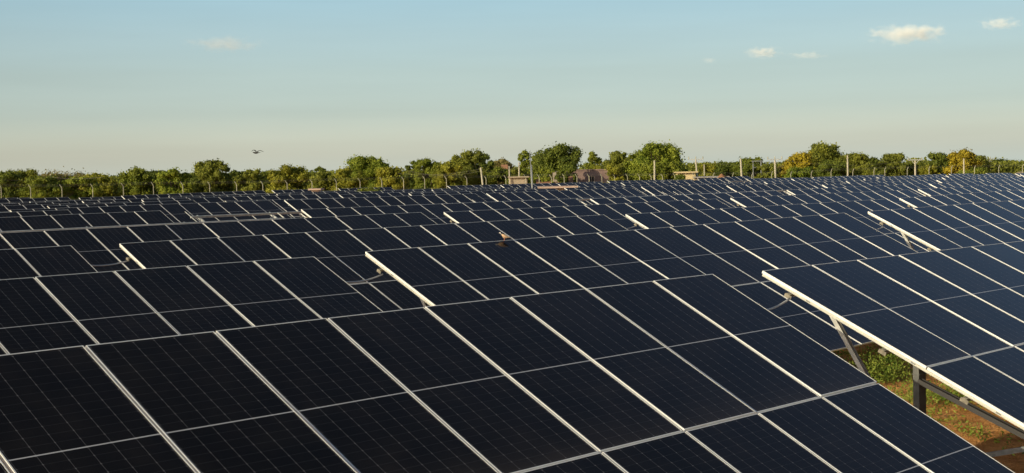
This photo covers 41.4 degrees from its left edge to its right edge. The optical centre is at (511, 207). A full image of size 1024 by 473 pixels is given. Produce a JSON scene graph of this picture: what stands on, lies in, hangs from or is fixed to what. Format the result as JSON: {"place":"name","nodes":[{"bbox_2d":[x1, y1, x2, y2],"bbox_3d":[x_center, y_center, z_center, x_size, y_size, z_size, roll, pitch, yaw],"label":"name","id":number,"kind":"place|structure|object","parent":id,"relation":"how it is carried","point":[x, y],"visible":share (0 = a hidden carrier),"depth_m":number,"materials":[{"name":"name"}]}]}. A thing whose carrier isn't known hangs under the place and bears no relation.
{"place":"outdoors","nodes":[
{"label":"outdoors","id":0,"kind":"place"},
{"bbox_2d":[0,0,1023,176],"label":"sky","id":1,"kind":"structure","parent":0,"point":[111,87],"materials":[{"name":"blue"}]},
{"bbox_2d":[835,342,1023,472],"bbox_3d":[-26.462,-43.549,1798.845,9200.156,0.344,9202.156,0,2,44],"label":"ground","id":2,"kind":"structure","parent":0,"point":[1015,464],"depth_m":20.69,"materials":[{"name":"soil"}]},
{"bbox_2d":[0,169,23,197],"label":"tree","id":3,"kind":"object","parent":2,"relation":"on","point":[9,180],"visible":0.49,"depth_m":167.04,"materials":[{"name":"green plant"}]},
{"bbox_2d":[1,168,38,188],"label":"tree","id":4,"kind":"object","parent":2,"relation":"on","point":[27,173],"visible":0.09,"depth_m":180.94,"materials":[{"name":"green plant"}]},
{"bbox_2d":[0,201,68,205],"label":"solar table","id":5,"kind":"object","parent":2,"relation":"on","point":[62,202],"visible":0.13,"depth_m":88.89,"materials":[{"name":"glass"}]},
{"bbox_2d":[0,197,70,202],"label":"solar table","id":6,"kind":"object","parent":2,"relation":"on","point":[32,199],"visible":0.15,"depth_m":120.15,"materials":[{"name":"glass"}]},
{"bbox_2d":[0,210,71,216],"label":"solar table","id":7,"kind":"object","parent":2,"relation":"on","point":[33,213],"visible":0.1,"depth_m":57.09,"materials":[{"name":"glass"}]},
{"bbox_2d":[15,173,66,197],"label":"tree","id":8,"kind":"object","parent":2,"relation":"on","point":[44,192],"visible":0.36,"depth_m":149.22,"materials":[{"name":"green plant"}]},
{"bbox_2d":[0,245,96,279],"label":"solar table","id":9,"kind":"object","parent":2,"relation":"on","point":[34,262],"visible":0.13,"depth_m":25.28,"materials":[{"name":"glass"}]},
{"bbox_2d":[0,202,127,211],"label":"solar table","id":10,"kind":"object","parent":2,"relation":"on","point":[6,208],"visible":0.16,"depth_m":80.66,"materials":[{"name":"glass"}]},
{"bbox_2d":[38,166,89,196],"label":"tree","id":11,"kind":"object","parent":2,"relation":"on","point":[61,176],"visible":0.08,"depth_m":188.63,"materials":[{"name":"green plant"}]},
{"bbox_2d":[59,174,107,199],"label":"tree","id":12,"kind":"object","parent":2,"relation":"on","point":[73,184],"visible":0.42,"depth_m":151.28,"materials":[{"name":"green plant"}]},
{"bbox_2d":[0,210,173,230],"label":"solar table","id":13,"kind":"object","parent":2,"relation":"on","point":[77,220],"visible":0.2,"depth_m":50.24,"materials":[{"name":"glass"}]},
{"bbox_2d":[79,172,119,196],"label":"tree","id":14,"kind":"object","parent":2,"relation":"on","point":[109,186],"visible":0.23,"depth_m":158.90,"materials":[{"name":"green plant"}]},
{"bbox_2d":[47,200,196,207],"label":"solar table","id":15,"kind":"object","parent":2,"relation":"on","point":[130,203],"visible":0.13,"depth_m":76.83,"materials":[{"name":"glass"}]},
{"bbox_2d":[113,166,157,196],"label":"tree","id":16,"kind":"object","parent":2,"relation":"on","point":[142,177],"visible":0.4,"depth_m":154.96,"materials":[{"name":"green plant"}]},
{"bbox_2d":[0,213,285,232],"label":"solar table","id":17,"kind":"object","parent":2,"relation":"on","point":[270,218],"visible":0.07,"depth_m":43.50,"materials":[{"name":"glass"}]},
{"bbox_2d":[10,200,290,222],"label":"solar table","id":18,"kind":"object","parent":2,"relation":"on","point":[175,213],"visible":0.17,"depth_m":70.71,"materials":[{"name":"glass"}]},
{"bbox_2d":[152,167,194,193],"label":"tree","id":19,"kind":"object","parent":2,"relation":"on","point":[173,178],"visible":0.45,"depth_m":154.19,"materials":[{"name":"green plant"}]},
{"bbox_2d":[82,194,265,202],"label":"solar table","id":20,"kind":"object","parent":2,"relation":"on","point":[118,200],"visible":0.15,"depth_m":94.97,"materials":[{"name":"glass"}]},
{"bbox_2d":[0,256,382,472],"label":"solar table","id":21,"kind":"object","parent":2,"relation":"on","point":[38,313],"visible":0.23,"depth_m":18.29,"materials":[{"name":"glass"}]},
{"bbox_2d":[121,190,265,198],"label":"solar table","id":22,"kind":"object","parent":2,"relation":"on","point":[186,194],"visible":0.18,"depth_m":122.94,"materials":[{"name":"glass"}]},
{"bbox_2d":[191,158,235,192],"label":"tree","id":23,"kind":"object","parent":2,"relation":"on","point":[208,171],"visible":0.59,"depth_m":160.71,"materials":[{"name":"green plant"}]},
{"bbox_2d":[0,212,436,271],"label":"solar table","id":24,"kind":"object","parent":2,"relation":"on","point":[95,246],"visible":0.11,"depth_m":35.79,"materials":[{"name":"glass"}]},
{"bbox_2d":[141,194,332,202],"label":"solar table","id":25,"kind":"object","parent":2,"relation":"on","point":[266,197],"visible":0.18,"depth_m":91.71,"materials":[{"name":"glass"}]},
{"bbox_2d":[231,168,265,191],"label":"tree","id":26,"kind":"object","parent":2,"relation":"on","point":[248,180],"visible":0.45,"depth_m":159.29,"materials":[{"name":"green plant"}]},
{"bbox_2d":[209,198,326,217],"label":"solar table","id":27,"kind":"object","parent":2,"relation":"on","point":[282,204],"visible":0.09,"depth_m":83.77,"materials":[{"name":"glass"}]},
{"bbox_2d":[262,163,312,192],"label":"tree","id":28,"kind":"object","parent":2,"relation":"on","point":[288,174],"visible":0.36,"depth_m":156.99,"materials":[{"name":"green plant"}]},
{"bbox_2d":[237,190,359,194],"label":"solar table","id":29,"kind":"object","parent":2,"relation":"on","point":[308,192],"visible":0.13,"depth_m":114.47,"materials":[{"name":"glass"}]},
{"bbox_2d":[304,170,339,190],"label":"tree","id":30,"kind":"object","parent":2,"relation":"on","point":[319,179],"visible":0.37,"depth_m":153.07,"materials":[{"name":"green plant"}]},
{"bbox_2d":[185,201,459,221],"bbox_3d":[-6.256,1.390,57.911,4.291,3.000,15.002,0,2,44],"label":"solar table","id":31,"kind":"object","parent":2,"relation":"on","point":[272,214],"visible":0.06,"depth_m":55.45,"materials":[{"name":"glass"}]},
{"bbox_2d":[272,187,393,192],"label":"solar table","id":32,"kind":"object","parent":2,"relation":"on","point":[307,190],"visible":0.14,"depth_m":132.80,"materials":[{"name":"glass"}]},
{"bbox_2d":[326,166,369,190],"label":"tree","id":33,"kind":"object","parent":2,"relation":"on","point":[346,180],"visible":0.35,"depth_m":151.22,"materials":[{"name":"green plant"}]},
{"bbox_2d":[276,190,423,197],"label":"solar table","id":34,"kind":"object","parent":2,"relation":"on","point":[334,194],"visible":0.21,"depth_m":107.83,"materials":[{"name":"glass"}]},
{"bbox_2d":[344,154,393,187],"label":"tree","id":35,"kind":"object","parent":2,"relation":"on","point":[366,165],"visible":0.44,"depth_m":174.09,"materials":[{"name":"green plant"}]},
{"bbox_2d":[119,215,627,311],"bbox_3d":[-1.069,1.969,30.914,4.336,3.043,15.055,0,2,44],"label":"solar table","id":36,"kind":"object","parent":2,"relation":"on","point":[340,253],"visible":0.17,"depth_m":29.62,"materials":[{"name":"glass"}]},
{"bbox_2d":[284,193,486,217],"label":"solar table","id":37,"kind":"object","parent":2,"relation":"on","point":[298,205],"visible":0.23,"depth_m":80.19,"materials":[{"name":"glass"}]},
{"bbox_2d":[371,166,410,189],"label":"tree","id":38,"kind":"object","parent":2,"relation":"on","point":[388,176],"visible":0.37,"depth_m":149.81,"materials":[{"name":"green plant"}]},
{"bbox_2d":[339,189,487,197],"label":"solar table","id":39,"kind":"object","parent":2,"relation":"on","point":[374,194],"visible":0.2,"depth_m":100.83,"materials":[{"name":"glass"}]},
{"bbox_2d":[410,158,439,188],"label":"tree","id":40,"kind":"object","parent":2,"relation":"on","point":[427,165],"visible":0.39,"depth_m":165.28,"materials":[{"name":"green plant"}]},
{"bbox_2d":[301,199,584,223],"bbox_3d":[-0.847,1.341,52.718,4.336,3.042,15.055,0,2,44],"label":"solar table","id":41,"kind":"object","parent":2,"relation":"on","point":[434,213],"visible":0.16,"depth_m":52.75,"materials":[{"name":"glass"}]},
{"bbox_2d":[430,160,463,188],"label":"tree","id":42,"kind":"object","parent":2,"relation":"on","point":[447,169],"visible":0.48,"depth_m":157.33,"materials":[{"name":"green plant"}]},
{"bbox_2d":[449,148,492,184],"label":"tree","id":43,"kind":"object","parent":2,"relation":"on","point":[470,160],"visible":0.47,"depth_m":162.99,"materials":[{"name":"green plant"}]},
{"bbox_2d":[409,189,556,201],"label":"solar table","id":44,"kind":"object","parent":2,"relation":"on","point":[484,196],"visible":0.18,"depth_m":96.65,"materials":[{"name":"glass"}]},
{"bbox_2d":[432,187,536,190],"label":"solar table","id":45,"kind":"object","parent":2,"relation":"on","point":[490,189],"visible":0.14,"depth_m":119.03,"materials":[{"name":"glass"}]},
{"bbox_2d":[477,153,495,172],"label":"tree","id":46,"kind":"object","parent":2,"relation":"on","point":[490,164],"visible":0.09,"depth_m":175.38,"materials":[{"name":"green plant"}]},
{"bbox_2d":[447,183,542,187],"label":"solar table","id":47,"kind":"object","parent":2,"relation":"on","point":[477,186],"visible":0.14,"depth_m":139.17,"materials":[{"name":"glass"}]},
{"bbox_2d":[483,166,512,184],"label":"tree","id":48,"kind":"object","parent":2,"relation":"on","point":[498,176],"visible":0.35,"depth_m":161.10,"materials":[{"name":"green plant"}]},
{"bbox_2d":[0,274,1014,472],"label":"solar table","id":49,"kind":"object","parent":2,"relation":"on","point":[710,373],"visible":1,"depth_m":11.58,"materials":[{"name":"glass"}]},
{"bbox_2d":[0,164,1023,197],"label":"perimeter fence","id":50,"kind":"object","parent":2,"relation":"on","point":[28,185],"visible":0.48,"depth_m":147.83,"materials":[{"name":"metal"}]},
{"bbox_2d":[508,176,528,183],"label":"yard wall house","id":51,"kind":"structure","parent":2,"relation":"on","point":[517,180],"depth_m":152.97,"materials":[{"name":"beige"}]},
{"bbox_2d":[517,149,532,183],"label":"tree","id":52,"kind":"object","parent":2,"relation":"on","point":[522,155],"visible":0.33,"depth_m":177.47,"materials":[{"name":"green plant"}]},
{"bbox_2d":[536,167,555,182],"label":"bush","id":53,"kind":"object","parent":2,"relation":"on","point":[547,170],"visible":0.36,"depth_m":154.21,"materials":[{"name":"green plant"}]},
{"bbox_2d":[500,182,601,187],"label":"solar table","id":54,"kind":"object","parent":2,"relation":"on","point":[528,185],"visible":0.1,"depth_m":134.70,"materials":[{"name":"glass"}]},
{"bbox_2d":[529,141,585,182],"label":"tree","id":55,"kind":"object","parent":2,"relation":"on","point":[558,157],"visible":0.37,"depth_m":162.58,"materials":[{"name":"green plant"}]},
{"bbox_2d":[554,169,569,182],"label":"bush","id":56,"kind":"object","parent":2,"relation":"on","point":[558,177],"visible":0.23,"depth_m":151.63,"materials":[{"name":"green plant"}]},
{"bbox_2d":[103,156,1023,190],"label":"distant scrub","id":57,"kind":"object","parent":2,"relation":"on","point":[1013,168],"visible":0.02,"depth_m":201.07,"materials":[{"name":"green plant"}]},
{"bbox_2d":[486,188,645,204],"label":"solar table","id":58,"kind":"object","parent":2,"relation":"on","point":[570,194],"visible":0.26,"depth_m":91.99,"materials":[{"name":"glass"}]},
{"bbox_2d":[562,160,577,181],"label":"tree","id":59,"kind":"object","parent":2,"relation":"on","point":[570,168],"visible":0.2,"depth_m":154.96,"materials":[{"name":"green plant"}]},
{"bbox_2d":[444,199,730,229],"bbox_3d":[4.554,1.406,47.541,4.333,3.042,15.055,0,2,44],"label":"solar table","id":60,"kind":"object","parent":2,"relation":"on","point":[616,213],"visible":0.14,"depth_m":48.13,"materials":[{"name":"glass"}]},
{"bbox_2d":[558,182,624,186],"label":"solar table","id":61,"kind":"object","parent":2,"relation":"on","point":[596,184],"visible":0.11,"depth_m":129.05,"materials":[{"name":"glass"}]},
{"bbox_2d":[574,169,609,182],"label":"brick house","id":62,"kind":"structure","parent":2,"relation":"on","point":[593,174],"depth_m":157.95,"materials":[{"name":"brown"}]},
{"bbox_2d":[583,151,601,168],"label":"tree","id":63,"kind":"object","parent":2,"relation":"on","point":[592,158],"visible":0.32,"depth_m":195.40,"materials":[{"name":"green plant"}]},
{"bbox_2d":[599,150,629,177],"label":"tree","id":64,"kind":"object","parent":2,"relation":"on","point":[617,158],"visible":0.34,"depth_m":170.86,"materials":[{"name":"green plant"}]},
{"bbox_2d":[603,163,630,182],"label":"bush","id":65,"kind":"object","parent":2,"relation":"on","point":[613,170],"visible":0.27,"depth_m":152.25,"materials":[{"name":"green plant"}]},
{"bbox_2d":[564,183,683,195],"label":"solar table","id":66,"kind":"object","parent":2,"relation":"on","point":[641,190],"visible":0.13,"depth_m":109.16,"materials":[{"name":"glass"}]},
{"bbox_2d":[622,149,642,179],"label":"tree","id":67,"kind":"object","parent":2,"relation":"on","point":[630,156],"visible":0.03,"depth_m":167.82,"materials":[{"name":"green plant"}]},
{"bbox_2d":[365,213,918,351],"bbox_3d":[4.391,1.936,25.798,4.334,3.042,15.055,0,2,44],"label":"solar table","id":68,"kind":"object","parent":2,"relation":"on","point":[740,256],"visible":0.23,"depth_m":25.28,"materials":[{"name":"glass"}]},
{"bbox_2d":[625,139,688,179],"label":"tree","id":69,"kind":"object","parent":2,"relation":"on","point":[669,152],"visible":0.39,"depth_m":161.91,"materials":[{"name":"green plant"}]},
{"bbox_2d":[630,159,684,179],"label":"bush","id":70,"kind":"object","parent":2,"relation":"on","point":[644,171],"visible":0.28,"depth_m":158.81,"materials":[{"name":"green plant"}]},
{"bbox_2d":[621,179,724,184],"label":"solar table","id":71,"kind":"object","parent":2,"relation":"on","point":[686,182],"visible":0.16,"depth_m":126.47,"materials":[{"name":"glass"}]},
{"bbox_2d":[590,191,782,207],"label":"solar table","id":72,"kind":"object","parent":2,"relation":"on","point":[724,198],"visible":0.24,"depth_m":65.28,"materials":[{"name":"glass"}]},
{"bbox_2d":[641,183,758,195],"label":"solar table","id":73,"kind":"object","parent":2,"relation":"on","point":[689,189],"visible":0.27,"depth_m":102.11,"materials":[{"name":"glass"}]},
{"bbox_2d":[698,162,716,175],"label":"tree","id":74,"kind":"object","parent":2,"relation":"on","point":[710,167],"visible":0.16,"depth_m":183.42,"materials":[{"name":"green plant"}]},
{"bbox_2d":[667,176,749,182],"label":"solar table","id":75,"kind":"object","parent":2,"relation":"on","point":[739,178],"visible":0.24,"depth_m":144.66,"materials":[{"name":"glass"}]},
{"bbox_2d":[711,160,737,176],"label":"tree","id":76,"kind":"object","parent":2,"relation":"on","point":[722,167],"visible":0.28,"depth_m":176.85,"materials":[{"name":"green plant"}]},
{"bbox_2d":[731,155,764,177],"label":"tree","id":77,"kind":"object","parent":2,"relation":"on","point":[745,166],"visible":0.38,"depth_m":170.81,"materials":[{"name":"green plant"}]},
{"bbox_2d":[725,177,807,182],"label":"solar table","id":78,"kind":"object","parent":2,"relation":"on","point":[765,179],"visible":0.22,"depth_m":136.67,"materials":[{"name":"glass"}]},
{"bbox_2d":[754,163,779,177],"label":"bush","id":79,"kind":"object","parent":2,"relation":"on","point":[765,168],"visible":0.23,"depth_m":167.19,"materials":[{"name":"green plant"}]},
{"bbox_2d":[626,199,934,251],"bbox_3d":[9.983,1.447,42.389,4.335,3.046,15.055,0,2,44],"label":"solar table","id":80,"kind":"object","parent":2,"relation":"on","point":[859,210],"visible":0.19,"depth_m":43.40,"materials":[{"name":"glass"}]},
{"bbox_2d":[727,181,842,194],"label":"solar table","id":81,"kind":"object","parent":2,"relation":"on","point":[767,187],"visible":0.2,"depth_m":97.53,"materials":[{"name":"glass"}]},
{"bbox_2d":[779,151,816,177],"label":"tree","id":82,"kind":"object","parent":2,"relation":"on","point":[803,158],"visible":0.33,"depth_m":170.78,"materials":[{"name":"yellow plant"}]},
{"bbox_2d":[781,166,816,177],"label":"bush","id":83,"kind":"object","parent":2,"relation":"on","point":[797,172],"visible":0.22,"depth_m":163.21,"materials":[{"name":"green plant"}]},
{"bbox_2d":[764,179,858,183],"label":"solar table","id":84,"kind":"object","parent":2,"relation":"on","point":[843,181],"visible":0.2,"depth_m":115.48,"materials":[{"name":"glass"}]},
{"bbox_2d":[730,190,920,207],"bbox_3d":[15.648,0.874,59.056,4.337,3.045,15.055,0,2,44],"label":"solar table","id":85,"kind":"object","parent":2,"relation":"on","point":[893,196],"visible":0.18,"depth_m":59.68,"materials":[{"name":"glass"}]},
{"bbox_2d":[807,141,846,171],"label":"tree","id":86,"kind":"object","parent":2,"relation":"on","point":[823,151],"visible":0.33,"depth_m":176.28,"materials":[{"name":"green plant"}]},
{"bbox_2d":[814,158,851,176],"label":"tree","id":87,"kind":"object","parent":2,"relation":"on","point":[838,168],"visible":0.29,"depth_m":168.94,"materials":[{"name":"green plant"}]},
{"bbox_2d":[792,176,874,180],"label":"solar table","id":88,"kind":"object","parent":2,"relation":"on","point":[847,177],"visible":0.23,"depth_m":132.68,"materials":[{"name":"glass"}]},
{"bbox_2d":[841,151,873,175],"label":"tree","id":89,"kind":"object","parent":2,"relation":"on","point":[860,161],"visible":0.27,"depth_m":172.89,"materials":[{"name":"green plant"}]},
{"bbox_2d":[787,184,928,195],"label":"solar table","id":90,"kind":"object","parent":2,"relation":"on","point":[914,188],"visible":0.14,"depth_m":76.93,"materials":[{"name":"glass"}]},
{"bbox_2d":[851,166,899,175],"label":"bush","id":91,"kind":"object","parent":2,"relation":"on","point":[879,171],"visible":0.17,"depth_m":171.09,"materials":[{"name":"green plant"}]},
{"bbox_2d":[822,180,934,187],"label":"solar table","id":92,"kind":"object","parent":2,"relation":"on","point":[926,182],"visible":0.22,"depth_m":93.61,"materials":[{"name":"glass"}]},
{"bbox_2d":[875,152,909,175],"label":"tree","id":93,"kind":"object","parent":2,"relation":"on","point":[891,159],"visible":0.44,"depth_m":177.50,"materials":[{"name":"green plant"}]},
{"bbox_2d":[762,241,1023,456],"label":"solar table","id":94,"kind":"object","parent":2,"relation":"on","point":[953,318],"visible":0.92,"depth_m":16.92,"materials":[{"name":"glass"}]},
{"bbox_2d":[846,178,939,182],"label":"solar table","id":95,"kind":"object","parent":2,"relation":"on","point":[896,180],"visible":0.21,"depth_m":110.31,"materials":[{"name":"glass"}]},
{"bbox_2d":[877,174,946,177],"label":"solar table","id":96,"kind":"object","parent":2,"relation":"on","point":[937,175],"visible":0.17,"depth_m":144.45,"materials":[{"name":"glass"}]},
{"bbox_2d":[833,343,1023,455],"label":"weeds","id":97,"kind":"object","parent":2,"relation":"on","point":[887,374],"visible":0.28,"depth_m":24.37,"materials":[{"name":"green plant"}]},
{"bbox_2d":[917,164,939,174],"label":"bush","id":98,"kind":"object","parent":2,"relation":"on","point":[925,170],"visible":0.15,"depth_m":177.42,"materials":[{"name":"green plant"}]},
{"bbox_2d":[925,152,949,174],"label":"tree","id":99,"kind":"object","parent":2,"relation":"on","point":[940,159],"visible":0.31,"depth_m":179.17,"materials":[{"name":"green plant"}]},
{"bbox_2d":[868,199,1023,250],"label":"solar table","id":100,"kind":"object","parent":2,"relation":"on","point":[944,227],"visible":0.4,"depth_m":34.88,"materials":[{"name":"glass"}]},
{"bbox_2d":[899,189,1023,207],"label":"solar table","id":101,"kind":"object","parent":2,"relation":"on","point":[953,199],"visible":0.25,"depth_m":52.90,"materials":[{"name":"glass"}]},
{"bbox_2d":[943,147,984,174],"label":"tree","id":102,"kind":"object","parent":2,"relation":"on","point":[956,159],"visible":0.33,"depth_m":175.18,"materials":[{"name":"yellow plant"}]},
{"bbox_2d":[918,184,1023,195],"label":"solar table","id":103,"kind":"object","parent":2,"relation":"on","point":[956,190],"visible":0.23,"depth_m":69.96,"materials":[{"name":"glass"}]},
{"bbox_2d":[956,166,990,173],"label":"bush","id":104,"kind":"object","parent":2,"relation":"on","point":[980,170],"visible":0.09,"depth_m":169.15,"materials":[{"name":"green plant"}]},
{"bbox_2d":[929,179,1023,187],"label":"solar table","id":105,"kind":"object","parent":2,"relation":"on","point":[966,184],"visible":0.31,"depth_m":87.39,"materials":[{"name":"glass"}]},
{"bbox_2d":[936,176,1023,182],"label":"solar table","id":106,"kind":"object","parent":2,"relation":"on","point":[980,179],"visible":0.2,"depth_m":104.73,"materials":[{"name":"glass"}]},
{"bbox_2d":[946,173,1013,176],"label":"solar table","id":107,"kind":"object","parent":2,"relation":"on","point":[995,174],"visible":0.2,"depth_m":138.68,"materials":[{"name":"glass"}]},
{"bbox_2d":[942,175,1017,179],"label":"solar table","id":108,"kind":"object","parent":2,"relation":"on","point":[946,178],"visible":0.2,"depth_m":121.23,"materials":[{"name":"glass"}]},
{"bbox_2d":[974,153,992,172],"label":"tree","id":109,"kind":"object","parent":2,"relation":"on","point":[986,163],"visible":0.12,"depth_m":182.66,"materials":[{"name":"green plant"}]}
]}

